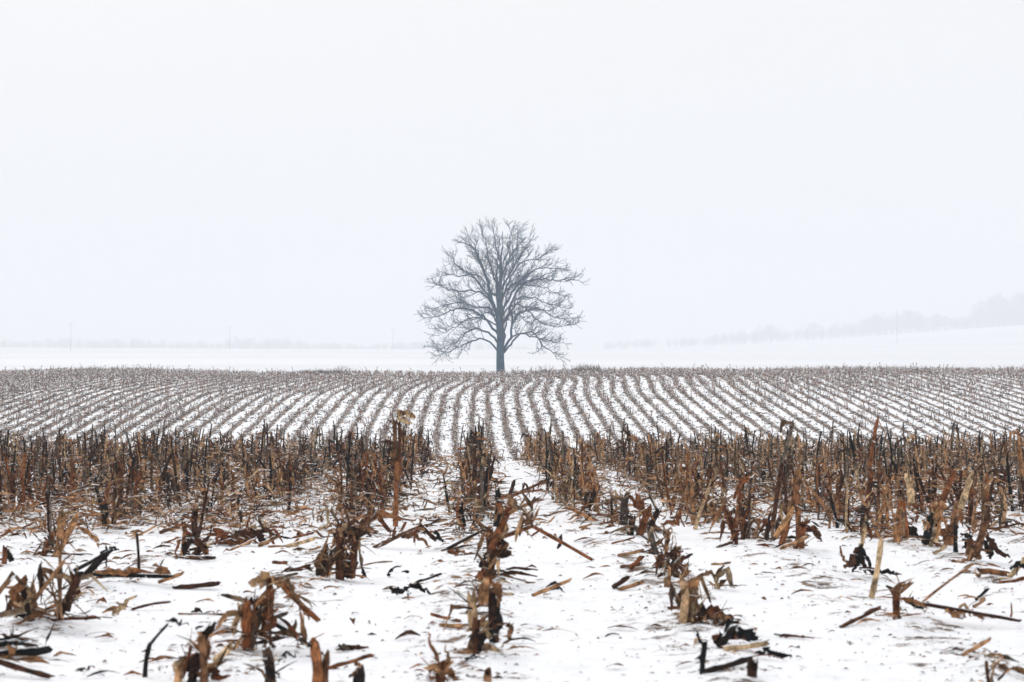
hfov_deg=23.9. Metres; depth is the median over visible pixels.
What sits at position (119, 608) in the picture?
fallen leaf
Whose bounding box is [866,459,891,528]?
corn stub
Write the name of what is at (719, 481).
corn stub
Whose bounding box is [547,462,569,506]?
corn stub
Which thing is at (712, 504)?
corn stub
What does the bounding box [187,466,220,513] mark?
corn stub
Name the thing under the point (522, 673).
fallen leaf
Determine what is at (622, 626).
fallen leaf
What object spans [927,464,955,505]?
corn stub
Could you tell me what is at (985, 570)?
fallen stalk
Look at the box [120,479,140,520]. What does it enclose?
corn stub
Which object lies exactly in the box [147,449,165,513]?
corn stub
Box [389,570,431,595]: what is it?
fallen leaf
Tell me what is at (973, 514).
corn stub
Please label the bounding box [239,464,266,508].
corn stub
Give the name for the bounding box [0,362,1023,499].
corn stubble
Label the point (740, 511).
corn stub
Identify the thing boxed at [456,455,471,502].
corn stub
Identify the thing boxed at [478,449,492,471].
corn stub
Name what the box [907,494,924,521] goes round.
corn stub
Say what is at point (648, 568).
fallen stalk
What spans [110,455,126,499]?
corn stub
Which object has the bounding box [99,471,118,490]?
corn stub
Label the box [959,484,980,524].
corn stub
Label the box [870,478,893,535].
corn stub
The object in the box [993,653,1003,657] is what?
fallen leaf
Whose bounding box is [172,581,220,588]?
fallen stalk
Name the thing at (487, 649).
fallen leaf
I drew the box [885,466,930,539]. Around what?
corn stub
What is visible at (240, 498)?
corn stub
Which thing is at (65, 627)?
fallen leaf
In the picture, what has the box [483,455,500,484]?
corn stub
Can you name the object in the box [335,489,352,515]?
corn stub
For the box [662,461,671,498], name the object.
corn stub
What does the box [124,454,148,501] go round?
corn stub
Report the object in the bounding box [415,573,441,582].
fallen stalk
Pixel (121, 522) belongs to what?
fallen stalk
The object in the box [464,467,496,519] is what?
corn stub
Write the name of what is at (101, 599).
fallen leaf
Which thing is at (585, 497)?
corn stub
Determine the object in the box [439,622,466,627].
fallen stalk
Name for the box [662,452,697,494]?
corn stub
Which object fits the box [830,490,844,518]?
corn stub
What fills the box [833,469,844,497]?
corn stub
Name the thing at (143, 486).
corn stub
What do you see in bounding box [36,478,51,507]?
corn stub
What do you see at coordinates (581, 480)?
corn stub
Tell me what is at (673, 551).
stub
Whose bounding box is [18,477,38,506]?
corn stub
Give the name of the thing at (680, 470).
corn stub
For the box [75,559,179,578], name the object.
fallen stalk
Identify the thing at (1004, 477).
corn stub
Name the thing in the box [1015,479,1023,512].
corn stub
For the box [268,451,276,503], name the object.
corn stub
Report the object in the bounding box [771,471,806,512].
corn stub
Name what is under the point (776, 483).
corn stub
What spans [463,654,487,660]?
fallen leaf
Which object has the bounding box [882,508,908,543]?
corn stub
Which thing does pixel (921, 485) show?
corn stub
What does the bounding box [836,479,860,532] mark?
corn stub
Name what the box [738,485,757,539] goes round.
corn stub
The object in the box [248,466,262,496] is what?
corn stub
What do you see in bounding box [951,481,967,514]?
corn stub
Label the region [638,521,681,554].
corn stub
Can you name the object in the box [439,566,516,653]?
corn stub
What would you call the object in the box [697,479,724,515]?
corn stub
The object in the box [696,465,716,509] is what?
corn stub
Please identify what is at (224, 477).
corn stub
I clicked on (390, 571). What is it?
fallen leaf
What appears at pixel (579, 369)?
dry scrub
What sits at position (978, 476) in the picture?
corn stub
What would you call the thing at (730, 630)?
fallen leaf
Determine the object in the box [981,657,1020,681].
corn stub
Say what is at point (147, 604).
fallen stalk
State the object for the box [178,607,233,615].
fallen stalk
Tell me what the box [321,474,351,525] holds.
corn stub
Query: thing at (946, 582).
fallen stalk
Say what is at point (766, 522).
corn stub
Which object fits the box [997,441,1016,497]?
corn stub
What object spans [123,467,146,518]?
corn stub
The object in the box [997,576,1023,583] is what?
fallen stalk
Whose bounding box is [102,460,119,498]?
corn stub
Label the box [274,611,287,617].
fallen stalk
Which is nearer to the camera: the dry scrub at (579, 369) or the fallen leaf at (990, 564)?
the fallen leaf at (990, 564)
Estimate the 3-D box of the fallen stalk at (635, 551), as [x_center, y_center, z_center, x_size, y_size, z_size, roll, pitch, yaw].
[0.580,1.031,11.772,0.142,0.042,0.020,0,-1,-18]
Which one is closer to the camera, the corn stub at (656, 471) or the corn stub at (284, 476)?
the corn stub at (656, 471)
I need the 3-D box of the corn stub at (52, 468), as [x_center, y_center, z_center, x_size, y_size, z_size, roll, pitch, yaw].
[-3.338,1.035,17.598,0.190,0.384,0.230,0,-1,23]
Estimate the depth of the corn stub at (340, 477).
16.03 m
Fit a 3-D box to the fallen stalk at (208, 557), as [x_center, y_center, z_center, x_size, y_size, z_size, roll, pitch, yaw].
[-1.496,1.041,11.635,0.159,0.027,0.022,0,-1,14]
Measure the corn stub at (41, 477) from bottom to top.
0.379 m
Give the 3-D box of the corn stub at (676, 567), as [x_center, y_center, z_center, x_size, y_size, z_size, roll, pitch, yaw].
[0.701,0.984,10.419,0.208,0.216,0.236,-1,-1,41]
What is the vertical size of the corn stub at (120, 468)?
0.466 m
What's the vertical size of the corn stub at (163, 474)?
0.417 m
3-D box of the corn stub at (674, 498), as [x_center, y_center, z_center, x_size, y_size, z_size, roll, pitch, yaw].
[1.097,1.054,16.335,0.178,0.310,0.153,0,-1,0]
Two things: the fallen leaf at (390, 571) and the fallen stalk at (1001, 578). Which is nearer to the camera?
the fallen stalk at (1001, 578)
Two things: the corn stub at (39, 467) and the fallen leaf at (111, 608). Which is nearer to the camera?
the fallen leaf at (111, 608)
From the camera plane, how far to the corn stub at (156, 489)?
16.50 m
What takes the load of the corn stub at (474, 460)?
on the snow field
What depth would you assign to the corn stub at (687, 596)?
8.48 m
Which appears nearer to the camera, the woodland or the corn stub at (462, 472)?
the corn stub at (462, 472)
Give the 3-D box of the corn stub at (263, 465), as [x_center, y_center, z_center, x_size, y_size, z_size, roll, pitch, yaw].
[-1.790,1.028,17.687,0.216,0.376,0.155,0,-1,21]
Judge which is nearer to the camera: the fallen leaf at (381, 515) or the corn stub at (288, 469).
the fallen leaf at (381, 515)
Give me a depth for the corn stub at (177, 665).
6.74 m
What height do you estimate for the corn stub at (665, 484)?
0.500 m
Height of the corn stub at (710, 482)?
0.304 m
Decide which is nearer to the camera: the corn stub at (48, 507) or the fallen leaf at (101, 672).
the fallen leaf at (101, 672)
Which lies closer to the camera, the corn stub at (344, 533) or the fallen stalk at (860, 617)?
the fallen stalk at (860, 617)
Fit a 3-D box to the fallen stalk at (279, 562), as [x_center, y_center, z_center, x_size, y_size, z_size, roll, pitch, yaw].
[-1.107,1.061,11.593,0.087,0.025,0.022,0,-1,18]
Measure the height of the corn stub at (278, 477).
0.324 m
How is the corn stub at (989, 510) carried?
on the snow field
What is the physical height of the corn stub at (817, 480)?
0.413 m
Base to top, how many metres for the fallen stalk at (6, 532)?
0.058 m
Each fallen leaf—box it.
[0,655,19,662]
[16,656,49,663]
[43,626,84,631]
[53,651,75,656]
[75,666,96,671]
[86,670,120,676]
[94,597,106,603]
[95,634,112,637]
[102,606,126,612]
[112,595,136,615]
[123,670,141,674]
[148,655,177,662]
[195,626,205,629]
[202,513,282,545]
[209,630,236,636]
[334,618,368,650]
[352,506,415,532]
[387,565,401,576]
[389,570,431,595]
[395,630,419,639]
[409,663,426,668]
[447,549,475,555]
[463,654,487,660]
[465,647,502,652]
[504,637,535,641]
[506,646,537,649]
[507,672,526,675]
[520,624,541,627]
[531,578,571,596]
[543,628,574,632]
[608,625,637,629]
[651,646,690,652]
[713,618,760,648]
[753,654,786,661]
[755,647,791,658]
[774,633,813,638]
[856,618,880,623]
[962,653,995,657]
[979,563,1001,567]
[984,653,1018,661]
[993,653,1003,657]
[1008,667,1023,675]
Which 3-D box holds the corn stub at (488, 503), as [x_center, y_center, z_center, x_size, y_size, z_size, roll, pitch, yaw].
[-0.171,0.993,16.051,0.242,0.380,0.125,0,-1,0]
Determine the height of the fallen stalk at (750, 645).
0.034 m
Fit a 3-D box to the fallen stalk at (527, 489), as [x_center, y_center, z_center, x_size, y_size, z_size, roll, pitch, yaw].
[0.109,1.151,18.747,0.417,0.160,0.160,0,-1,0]
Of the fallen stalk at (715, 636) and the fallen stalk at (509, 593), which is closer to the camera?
the fallen stalk at (715, 636)
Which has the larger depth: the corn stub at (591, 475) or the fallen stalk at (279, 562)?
the corn stub at (591, 475)
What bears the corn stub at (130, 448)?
on the snow field
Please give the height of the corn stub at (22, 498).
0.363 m
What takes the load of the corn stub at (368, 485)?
on the snow field
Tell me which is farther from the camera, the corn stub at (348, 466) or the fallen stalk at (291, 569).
the corn stub at (348, 466)
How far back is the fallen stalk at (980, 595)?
9.40 m
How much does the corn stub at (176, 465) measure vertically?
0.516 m
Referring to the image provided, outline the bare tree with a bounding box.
[414,219,589,371]
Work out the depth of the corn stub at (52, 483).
17.06 m
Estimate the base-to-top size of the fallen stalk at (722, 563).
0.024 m
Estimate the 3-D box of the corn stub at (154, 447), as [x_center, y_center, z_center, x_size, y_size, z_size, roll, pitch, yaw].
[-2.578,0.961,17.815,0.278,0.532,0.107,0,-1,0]
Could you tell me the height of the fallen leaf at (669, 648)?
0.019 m
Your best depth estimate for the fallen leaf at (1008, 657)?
7.38 m
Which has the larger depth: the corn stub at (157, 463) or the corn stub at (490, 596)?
the corn stub at (157, 463)
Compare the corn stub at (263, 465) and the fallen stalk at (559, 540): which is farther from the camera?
the corn stub at (263, 465)
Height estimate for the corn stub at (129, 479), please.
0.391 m
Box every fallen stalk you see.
[0,528,12,538]
[0,621,55,656]
[0,658,55,678]
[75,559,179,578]
[116,520,126,524]
[131,601,170,610]
[139,525,155,533]
[157,571,184,583]
[159,522,185,533]
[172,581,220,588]
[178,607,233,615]
[185,555,215,559]
[212,643,232,661]
[214,538,231,544]
[230,538,255,550]
[258,535,279,546]
[268,532,313,538]
[268,545,298,547]
[272,560,288,563]
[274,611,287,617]
[275,572,298,577]
[286,537,316,547]
[286,564,312,571]
[308,545,320,550]
[318,523,329,529]
[329,653,374,669]
[372,524,445,548]
[398,521,406,532]
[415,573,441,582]
[430,612,462,622]
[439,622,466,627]
[441,544,467,550]
[446,529,482,548]
[469,526,493,530]
[501,479,550,497]
[502,591,514,594]
[533,524,594,560]
[579,523,592,527]
[611,537,634,543]
[611,576,630,588]
[617,548,643,556]
[618,580,643,590]
[620,561,641,567]
[628,555,644,569]
[640,560,665,572]
[668,605,678,609]
[705,654,754,672]
[711,561,730,564]
[712,633,743,639]
[716,540,733,547]
[723,640,768,650]
[779,536,808,549]
[839,606,881,627]
[892,580,913,596]
[921,563,973,601]
[932,545,946,553]
[951,559,964,562]
[961,637,990,655]
[972,596,985,607]
[974,588,989,599]
[975,567,1009,577]
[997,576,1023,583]
[997,577,1023,580]
[1006,557,1023,577]
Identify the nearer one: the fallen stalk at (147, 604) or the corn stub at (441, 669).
the corn stub at (441, 669)
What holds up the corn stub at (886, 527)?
on the snow field
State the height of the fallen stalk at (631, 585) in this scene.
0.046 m
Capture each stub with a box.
[0,448,18,504]
[0,469,6,512]
[0,535,112,624]
[1,545,13,563]
[2,461,17,503]
[2,472,28,513]
[8,467,34,513]
[9,450,30,495]
[16,458,32,512]
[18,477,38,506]
[20,455,25,497]
[20,456,34,504]
[24,474,60,540]
[25,459,54,506]
[33,509,100,556]
[35,462,55,505]
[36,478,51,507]
[46,469,67,503]
[50,458,57,500]
[53,473,84,505]
[54,482,70,505]
[55,459,70,495]
[68,452,77,498]
[73,545,118,574]
[75,468,84,496]
[79,478,120,520]
[89,475,104,515]
[95,477,132,529]
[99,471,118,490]
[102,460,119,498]
[103,473,146,517]
[109,455,123,510]
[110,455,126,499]
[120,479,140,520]
[121,466,137,518]
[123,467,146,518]
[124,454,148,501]
[125,441,140,499]
[129,454,166,512]
[133,469,154,515]
[135,532,139,568]
[142,458,152,500]
[142,617,188,676]
[144,435,171,494]
[145,468,169,506]
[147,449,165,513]
[148,457,170,503]
[155,452,179,501]
[162,440,186,506]
[162,444,182,503]
[162,470,180,504]
[171,457,195,498]
[171,656,184,681]
[175,499,215,558]
[177,612,239,681]
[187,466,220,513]
[192,481,215,540]
[195,479,235,521]
[211,571,323,651]
[213,466,226,508]
[215,470,242,510]
[219,468,230,504]
[225,457,240,505]
[226,472,251,508]
[229,488,253,515]
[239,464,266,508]
[241,458,262,497]
[243,642,298,681]
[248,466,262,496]
[249,463,264,501]
[256,456,269,497]
[266,468,292,503]
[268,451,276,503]
[271,448,288,490]
[273,464,297,489]
[280,462,295,513]
[281,454,298,500]
[302,637,329,681]
[305,505,392,580]
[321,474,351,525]
[329,452,344,508]
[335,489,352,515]
[340,482,378,514]
[343,452,356,496]
[344,453,370,502]
[345,432,351,496]
[347,460,364,503]
[347,463,370,506]
[348,661,364,681]
[354,449,376,476]
[354,497,375,512]
[362,469,374,497]
[363,459,401,507]
[363,469,390,508]
[363,476,383,511]
[371,464,392,510]
[372,460,382,477]
[373,464,389,506]
[379,409,416,526]
[421,464,459,512]
[421,632,463,681]
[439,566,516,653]
[444,496,478,530]
[448,462,470,502]
[449,454,474,504]
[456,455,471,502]
[460,446,480,504]
[460,462,488,506]
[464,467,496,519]
[465,480,487,507]
[466,463,494,521]
[466,478,479,516]
[467,456,471,491]
[467,500,491,518]
[470,463,494,509]
[471,488,547,583]
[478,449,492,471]
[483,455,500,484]
[483,469,504,507]
[483,667,491,681]
[539,467,564,503]
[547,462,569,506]
[553,464,580,508]
[559,460,579,508]
[565,450,578,497]
[565,456,594,506]
[566,480,602,515]
[567,482,602,519]
[569,476,600,517]
[576,442,596,485]
[576,461,614,507]
[578,490,606,511]
[582,480,608,511]
[583,451,609,512]
[592,464,603,503]
[601,487,619,523]
[602,497,635,518]
[606,486,682,535]
[620,492,671,531]
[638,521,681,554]
[645,445,664,505]
[645,545,693,577]
[652,531,692,568]
[652,556,746,588]
[655,460,674,497]
[658,464,687,504]
[659,448,681,514]
[661,474,685,509]
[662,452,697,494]
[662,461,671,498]
[663,464,683,498]
[669,566,748,625]
[672,473,697,514]
[675,456,698,506]
[675,472,702,509]
[677,476,718,529]
[678,450,692,503]
[679,480,695,514]
[681,455,691,498]
[682,476,703,521]
[684,463,693,480]
[685,494,721,523]
[690,477,724,523]
[693,627,706,673]
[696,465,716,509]
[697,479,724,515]
[698,490,717,520]
[701,479,723,517]
[705,470,720,492]
[707,477,731,510]
[709,501,752,544]
[713,488,732,522]
[714,458,732,514]
[725,473,759,523]
[727,498,753,525]
[736,497,771,537]
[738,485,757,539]
[738,485,769,538]
[746,656,757,677]
[751,506,776,539]
[757,514,792,540]
[761,453,787,496]
[763,457,789,498]
[765,419,794,531]
[767,455,797,502]
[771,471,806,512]
[773,477,821,548]
[778,461,795,505]
[783,463,805,503]
[788,462,801,494]
[790,468,804,493]
[794,470,813,509]
[798,469,814,512]
[800,480,827,519]
[801,457,824,511]
[804,475,814,502]
[804,484,844,524]
[811,493,844,528]
[814,462,828,511]
[820,466,829,506]
[820,484,850,514]
[822,463,841,515]
[823,488,858,527]
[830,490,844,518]
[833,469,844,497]
[835,493,901,575]
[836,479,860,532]
[839,469,859,515]
[840,491,855,517]
[844,495,876,533]
[852,411,888,522]
[853,482,892,538]
[857,484,897,535]
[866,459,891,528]
[868,536,883,597]
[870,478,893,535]
[871,575,1021,621]
[872,472,894,519]
[880,512,917,532]
[882,484,889,533]
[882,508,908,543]
[884,464,900,497]
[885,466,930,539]
[887,455,906,497]
[889,467,905,504]
[893,452,907,493]
[895,453,921,506]
[895,480,908,503]
[904,474,926,506]
[907,457,926,514]
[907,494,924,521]
[912,464,963,516]
[913,471,956,547]
[917,459,934,505]
[924,478,951,509]
[927,460,962,509]
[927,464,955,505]
[938,470,984,544]
[941,467,967,511]
[946,475,1009,560]
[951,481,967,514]
[951,522,972,552]
[957,462,971,482]
[958,483,979,519]
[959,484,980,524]
[963,497,992,533]
[965,501,1003,533]
[966,473,995,523]
[975,464,984,496]
[977,469,1002,521]
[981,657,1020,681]
[983,481,1023,524]
[988,455,1013,498]
[990,485,1019,526]
[993,494,1015,527]
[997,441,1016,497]
[997,461,1016,502]
[1002,451,1021,510]
[1009,429,1023,496]
[1010,475,1023,510]
[1013,473,1021,504]
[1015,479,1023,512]
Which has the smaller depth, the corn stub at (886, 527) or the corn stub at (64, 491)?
the corn stub at (886, 527)
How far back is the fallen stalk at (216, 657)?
7.29 m
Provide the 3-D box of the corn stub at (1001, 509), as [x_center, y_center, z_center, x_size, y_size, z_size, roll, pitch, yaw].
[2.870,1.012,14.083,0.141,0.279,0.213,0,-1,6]
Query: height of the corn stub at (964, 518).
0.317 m
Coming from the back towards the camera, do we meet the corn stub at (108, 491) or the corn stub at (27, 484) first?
the corn stub at (27, 484)
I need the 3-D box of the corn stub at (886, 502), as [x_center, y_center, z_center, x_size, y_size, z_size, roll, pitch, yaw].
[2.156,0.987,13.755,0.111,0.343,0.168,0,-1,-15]
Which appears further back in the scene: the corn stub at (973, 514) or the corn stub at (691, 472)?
the corn stub at (691, 472)
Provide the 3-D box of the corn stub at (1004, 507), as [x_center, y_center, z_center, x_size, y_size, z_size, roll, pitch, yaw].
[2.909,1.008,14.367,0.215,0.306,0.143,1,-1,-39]
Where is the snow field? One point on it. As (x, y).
(822, 655)
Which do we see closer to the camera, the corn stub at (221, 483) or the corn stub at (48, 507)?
the corn stub at (48, 507)
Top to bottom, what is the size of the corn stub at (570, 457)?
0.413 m
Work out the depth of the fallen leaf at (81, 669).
7.15 m
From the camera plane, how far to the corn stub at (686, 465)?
16.50 m
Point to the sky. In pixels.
(210, 171)
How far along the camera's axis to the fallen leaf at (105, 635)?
8.01 m
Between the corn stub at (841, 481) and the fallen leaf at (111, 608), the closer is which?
the fallen leaf at (111, 608)
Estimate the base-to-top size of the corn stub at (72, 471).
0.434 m
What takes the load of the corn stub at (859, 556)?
on the snow field
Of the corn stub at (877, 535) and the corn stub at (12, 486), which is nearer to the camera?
the corn stub at (877, 535)
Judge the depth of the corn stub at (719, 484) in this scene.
15.99 m
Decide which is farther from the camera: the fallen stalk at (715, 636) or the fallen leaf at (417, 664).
the fallen stalk at (715, 636)
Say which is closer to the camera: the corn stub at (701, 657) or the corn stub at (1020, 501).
the corn stub at (701, 657)
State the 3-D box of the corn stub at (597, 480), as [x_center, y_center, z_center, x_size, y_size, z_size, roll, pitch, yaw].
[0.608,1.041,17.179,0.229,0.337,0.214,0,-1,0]
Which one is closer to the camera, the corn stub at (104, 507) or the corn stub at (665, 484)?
the corn stub at (104, 507)
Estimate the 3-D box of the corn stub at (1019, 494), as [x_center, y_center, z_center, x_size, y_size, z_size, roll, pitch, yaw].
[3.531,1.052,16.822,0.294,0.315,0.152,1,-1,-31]
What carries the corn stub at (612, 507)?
on the snow field
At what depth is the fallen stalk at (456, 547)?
12.46 m
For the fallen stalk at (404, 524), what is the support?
on the snow field
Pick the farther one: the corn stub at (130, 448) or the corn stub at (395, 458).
the corn stub at (130, 448)
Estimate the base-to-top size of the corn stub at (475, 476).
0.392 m
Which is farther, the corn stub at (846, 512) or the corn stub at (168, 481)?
the corn stub at (168, 481)
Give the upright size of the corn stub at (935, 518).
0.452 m
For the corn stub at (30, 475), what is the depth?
16.94 m
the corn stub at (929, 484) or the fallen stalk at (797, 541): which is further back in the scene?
the corn stub at (929, 484)
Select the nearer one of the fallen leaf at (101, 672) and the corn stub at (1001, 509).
the fallen leaf at (101, 672)
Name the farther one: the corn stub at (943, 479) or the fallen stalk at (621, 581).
the corn stub at (943, 479)
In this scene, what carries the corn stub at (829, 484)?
on the snow field
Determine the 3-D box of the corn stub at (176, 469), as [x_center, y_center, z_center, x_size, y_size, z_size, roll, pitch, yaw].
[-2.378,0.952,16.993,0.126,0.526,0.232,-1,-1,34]
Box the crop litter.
[0,371,1023,681]
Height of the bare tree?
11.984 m
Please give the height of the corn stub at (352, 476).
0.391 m
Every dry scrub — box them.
[282,368,346,375]
[331,365,356,375]
[559,363,602,373]
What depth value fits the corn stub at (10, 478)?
16.75 m
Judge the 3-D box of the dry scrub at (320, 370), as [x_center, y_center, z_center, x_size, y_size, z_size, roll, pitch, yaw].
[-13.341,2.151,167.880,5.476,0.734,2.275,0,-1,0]
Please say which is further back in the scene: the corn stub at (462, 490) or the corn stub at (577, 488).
the corn stub at (462, 490)
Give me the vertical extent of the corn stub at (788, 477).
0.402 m
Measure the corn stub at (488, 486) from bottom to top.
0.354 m
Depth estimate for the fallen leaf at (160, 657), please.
7.39 m
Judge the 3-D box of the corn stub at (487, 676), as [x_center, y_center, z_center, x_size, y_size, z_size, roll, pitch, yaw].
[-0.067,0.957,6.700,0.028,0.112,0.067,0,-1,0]
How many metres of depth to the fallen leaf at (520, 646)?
7.60 m
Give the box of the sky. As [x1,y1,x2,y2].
[0,0,1023,348]
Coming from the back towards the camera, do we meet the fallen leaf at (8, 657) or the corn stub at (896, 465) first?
the corn stub at (896, 465)
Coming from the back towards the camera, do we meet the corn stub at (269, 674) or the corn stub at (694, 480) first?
the corn stub at (694, 480)
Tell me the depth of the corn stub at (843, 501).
15.14 m
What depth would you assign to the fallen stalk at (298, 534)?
13.35 m
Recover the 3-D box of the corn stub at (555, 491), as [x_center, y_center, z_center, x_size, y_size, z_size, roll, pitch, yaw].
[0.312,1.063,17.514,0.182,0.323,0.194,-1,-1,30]
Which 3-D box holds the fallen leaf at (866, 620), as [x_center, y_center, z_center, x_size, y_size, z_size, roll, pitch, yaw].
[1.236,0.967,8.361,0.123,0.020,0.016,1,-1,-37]
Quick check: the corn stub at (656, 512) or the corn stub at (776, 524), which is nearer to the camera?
the corn stub at (776, 524)
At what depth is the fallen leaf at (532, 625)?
8.57 m
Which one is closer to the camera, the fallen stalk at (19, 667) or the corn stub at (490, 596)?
the fallen stalk at (19, 667)
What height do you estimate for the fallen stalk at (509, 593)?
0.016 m
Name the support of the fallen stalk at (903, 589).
on the snow field
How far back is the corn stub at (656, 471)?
17.08 m
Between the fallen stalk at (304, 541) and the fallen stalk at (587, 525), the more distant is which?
the fallen stalk at (587, 525)
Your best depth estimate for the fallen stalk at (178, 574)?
10.10 m
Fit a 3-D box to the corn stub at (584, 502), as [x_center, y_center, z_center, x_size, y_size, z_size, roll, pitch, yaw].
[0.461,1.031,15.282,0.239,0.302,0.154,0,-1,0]
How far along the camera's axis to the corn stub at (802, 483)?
15.93 m
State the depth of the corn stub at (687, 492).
15.66 m
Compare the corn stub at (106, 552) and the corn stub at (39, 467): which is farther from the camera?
the corn stub at (39, 467)
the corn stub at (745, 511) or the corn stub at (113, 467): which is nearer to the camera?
the corn stub at (745, 511)
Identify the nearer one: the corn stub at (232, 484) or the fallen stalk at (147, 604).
the fallen stalk at (147, 604)
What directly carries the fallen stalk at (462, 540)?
on the snow field
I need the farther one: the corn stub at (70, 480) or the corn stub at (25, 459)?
the corn stub at (70, 480)
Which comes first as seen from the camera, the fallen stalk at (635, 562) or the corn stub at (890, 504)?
the fallen stalk at (635, 562)
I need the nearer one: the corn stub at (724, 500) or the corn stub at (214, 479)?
the corn stub at (724, 500)
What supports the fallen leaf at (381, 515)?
on the snow field
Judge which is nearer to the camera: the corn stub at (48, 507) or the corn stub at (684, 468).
the corn stub at (48, 507)
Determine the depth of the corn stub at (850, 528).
13.56 m
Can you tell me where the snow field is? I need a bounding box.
[0,325,1023,681]
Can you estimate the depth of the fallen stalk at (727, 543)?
12.68 m
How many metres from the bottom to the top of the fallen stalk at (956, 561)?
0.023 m
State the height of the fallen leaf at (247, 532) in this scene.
0.176 m
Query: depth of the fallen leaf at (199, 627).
8.23 m
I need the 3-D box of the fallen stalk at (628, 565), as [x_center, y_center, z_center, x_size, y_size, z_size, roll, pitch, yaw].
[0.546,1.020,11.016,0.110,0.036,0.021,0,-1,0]
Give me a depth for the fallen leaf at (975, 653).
7.17 m
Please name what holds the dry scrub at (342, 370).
on the snow field
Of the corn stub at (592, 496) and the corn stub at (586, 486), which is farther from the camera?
the corn stub at (586, 486)
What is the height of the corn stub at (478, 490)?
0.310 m
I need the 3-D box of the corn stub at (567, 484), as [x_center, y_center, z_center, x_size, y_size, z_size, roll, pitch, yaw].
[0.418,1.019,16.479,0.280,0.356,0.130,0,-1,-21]
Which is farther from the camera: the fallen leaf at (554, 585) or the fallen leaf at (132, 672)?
the fallen leaf at (554, 585)
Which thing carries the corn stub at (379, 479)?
on the snow field
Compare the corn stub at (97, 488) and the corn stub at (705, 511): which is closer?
the corn stub at (705, 511)
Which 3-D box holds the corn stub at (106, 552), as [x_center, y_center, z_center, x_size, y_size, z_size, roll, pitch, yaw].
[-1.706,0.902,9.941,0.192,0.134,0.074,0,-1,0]
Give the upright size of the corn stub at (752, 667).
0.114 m
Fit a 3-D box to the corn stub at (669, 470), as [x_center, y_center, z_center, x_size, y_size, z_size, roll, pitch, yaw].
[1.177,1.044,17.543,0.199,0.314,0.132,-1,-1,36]
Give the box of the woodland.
[0,291,1023,349]
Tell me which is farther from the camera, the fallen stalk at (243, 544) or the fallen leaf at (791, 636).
the fallen stalk at (243, 544)
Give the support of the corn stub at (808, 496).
on the snow field
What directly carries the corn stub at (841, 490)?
on the snow field
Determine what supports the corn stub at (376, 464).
on the snow field
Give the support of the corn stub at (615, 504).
on the snow field
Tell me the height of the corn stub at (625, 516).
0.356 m
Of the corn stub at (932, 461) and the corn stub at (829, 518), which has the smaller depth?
the corn stub at (829, 518)
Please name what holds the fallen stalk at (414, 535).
on the snow field
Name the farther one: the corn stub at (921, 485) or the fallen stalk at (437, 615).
the corn stub at (921, 485)
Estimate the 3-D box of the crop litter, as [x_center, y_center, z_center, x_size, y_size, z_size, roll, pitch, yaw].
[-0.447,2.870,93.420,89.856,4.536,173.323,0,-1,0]
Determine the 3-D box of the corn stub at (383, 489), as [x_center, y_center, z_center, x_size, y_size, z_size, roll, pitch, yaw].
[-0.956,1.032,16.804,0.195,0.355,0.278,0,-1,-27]
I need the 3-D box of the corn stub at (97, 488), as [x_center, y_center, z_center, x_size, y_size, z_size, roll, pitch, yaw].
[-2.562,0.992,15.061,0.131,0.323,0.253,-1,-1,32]
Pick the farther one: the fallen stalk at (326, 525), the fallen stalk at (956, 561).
the fallen stalk at (326, 525)
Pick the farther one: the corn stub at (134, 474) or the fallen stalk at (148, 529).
the corn stub at (134, 474)
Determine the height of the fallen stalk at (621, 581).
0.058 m
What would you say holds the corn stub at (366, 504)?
on the snow field
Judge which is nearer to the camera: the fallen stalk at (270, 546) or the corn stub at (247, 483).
the fallen stalk at (270, 546)
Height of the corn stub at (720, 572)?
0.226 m
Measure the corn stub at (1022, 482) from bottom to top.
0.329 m
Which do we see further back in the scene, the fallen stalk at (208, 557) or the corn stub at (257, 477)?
the corn stub at (257, 477)
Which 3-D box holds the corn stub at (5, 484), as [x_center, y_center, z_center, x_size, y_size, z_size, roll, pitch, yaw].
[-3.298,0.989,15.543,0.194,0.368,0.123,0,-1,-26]
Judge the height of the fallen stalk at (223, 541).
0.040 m
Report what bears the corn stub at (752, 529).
on the snow field
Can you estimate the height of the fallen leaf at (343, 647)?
0.116 m
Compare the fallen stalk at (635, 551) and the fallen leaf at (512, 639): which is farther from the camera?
the fallen stalk at (635, 551)
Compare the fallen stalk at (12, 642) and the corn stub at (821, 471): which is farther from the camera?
the corn stub at (821, 471)
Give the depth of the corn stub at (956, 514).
12.84 m
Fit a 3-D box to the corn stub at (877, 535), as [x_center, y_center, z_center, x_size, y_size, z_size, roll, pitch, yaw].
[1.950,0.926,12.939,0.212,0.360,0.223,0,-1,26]
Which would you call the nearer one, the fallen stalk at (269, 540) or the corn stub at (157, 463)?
the fallen stalk at (269, 540)
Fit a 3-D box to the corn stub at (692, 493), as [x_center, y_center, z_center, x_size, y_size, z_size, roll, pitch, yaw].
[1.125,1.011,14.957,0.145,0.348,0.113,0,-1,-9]
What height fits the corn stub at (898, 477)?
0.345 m
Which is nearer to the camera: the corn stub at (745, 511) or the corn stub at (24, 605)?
the corn stub at (24, 605)
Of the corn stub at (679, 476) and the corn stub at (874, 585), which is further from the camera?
the corn stub at (679, 476)
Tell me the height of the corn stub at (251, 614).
0.308 m
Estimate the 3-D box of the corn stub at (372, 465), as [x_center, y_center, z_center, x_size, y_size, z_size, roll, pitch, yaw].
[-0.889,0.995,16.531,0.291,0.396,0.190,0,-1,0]
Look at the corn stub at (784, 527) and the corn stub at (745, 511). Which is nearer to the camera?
the corn stub at (784, 527)
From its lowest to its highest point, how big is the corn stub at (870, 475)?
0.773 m
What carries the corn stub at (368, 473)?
on the snow field
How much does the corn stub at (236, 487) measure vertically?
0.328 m
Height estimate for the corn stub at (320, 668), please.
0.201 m
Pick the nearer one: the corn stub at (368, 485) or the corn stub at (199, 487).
the corn stub at (199, 487)

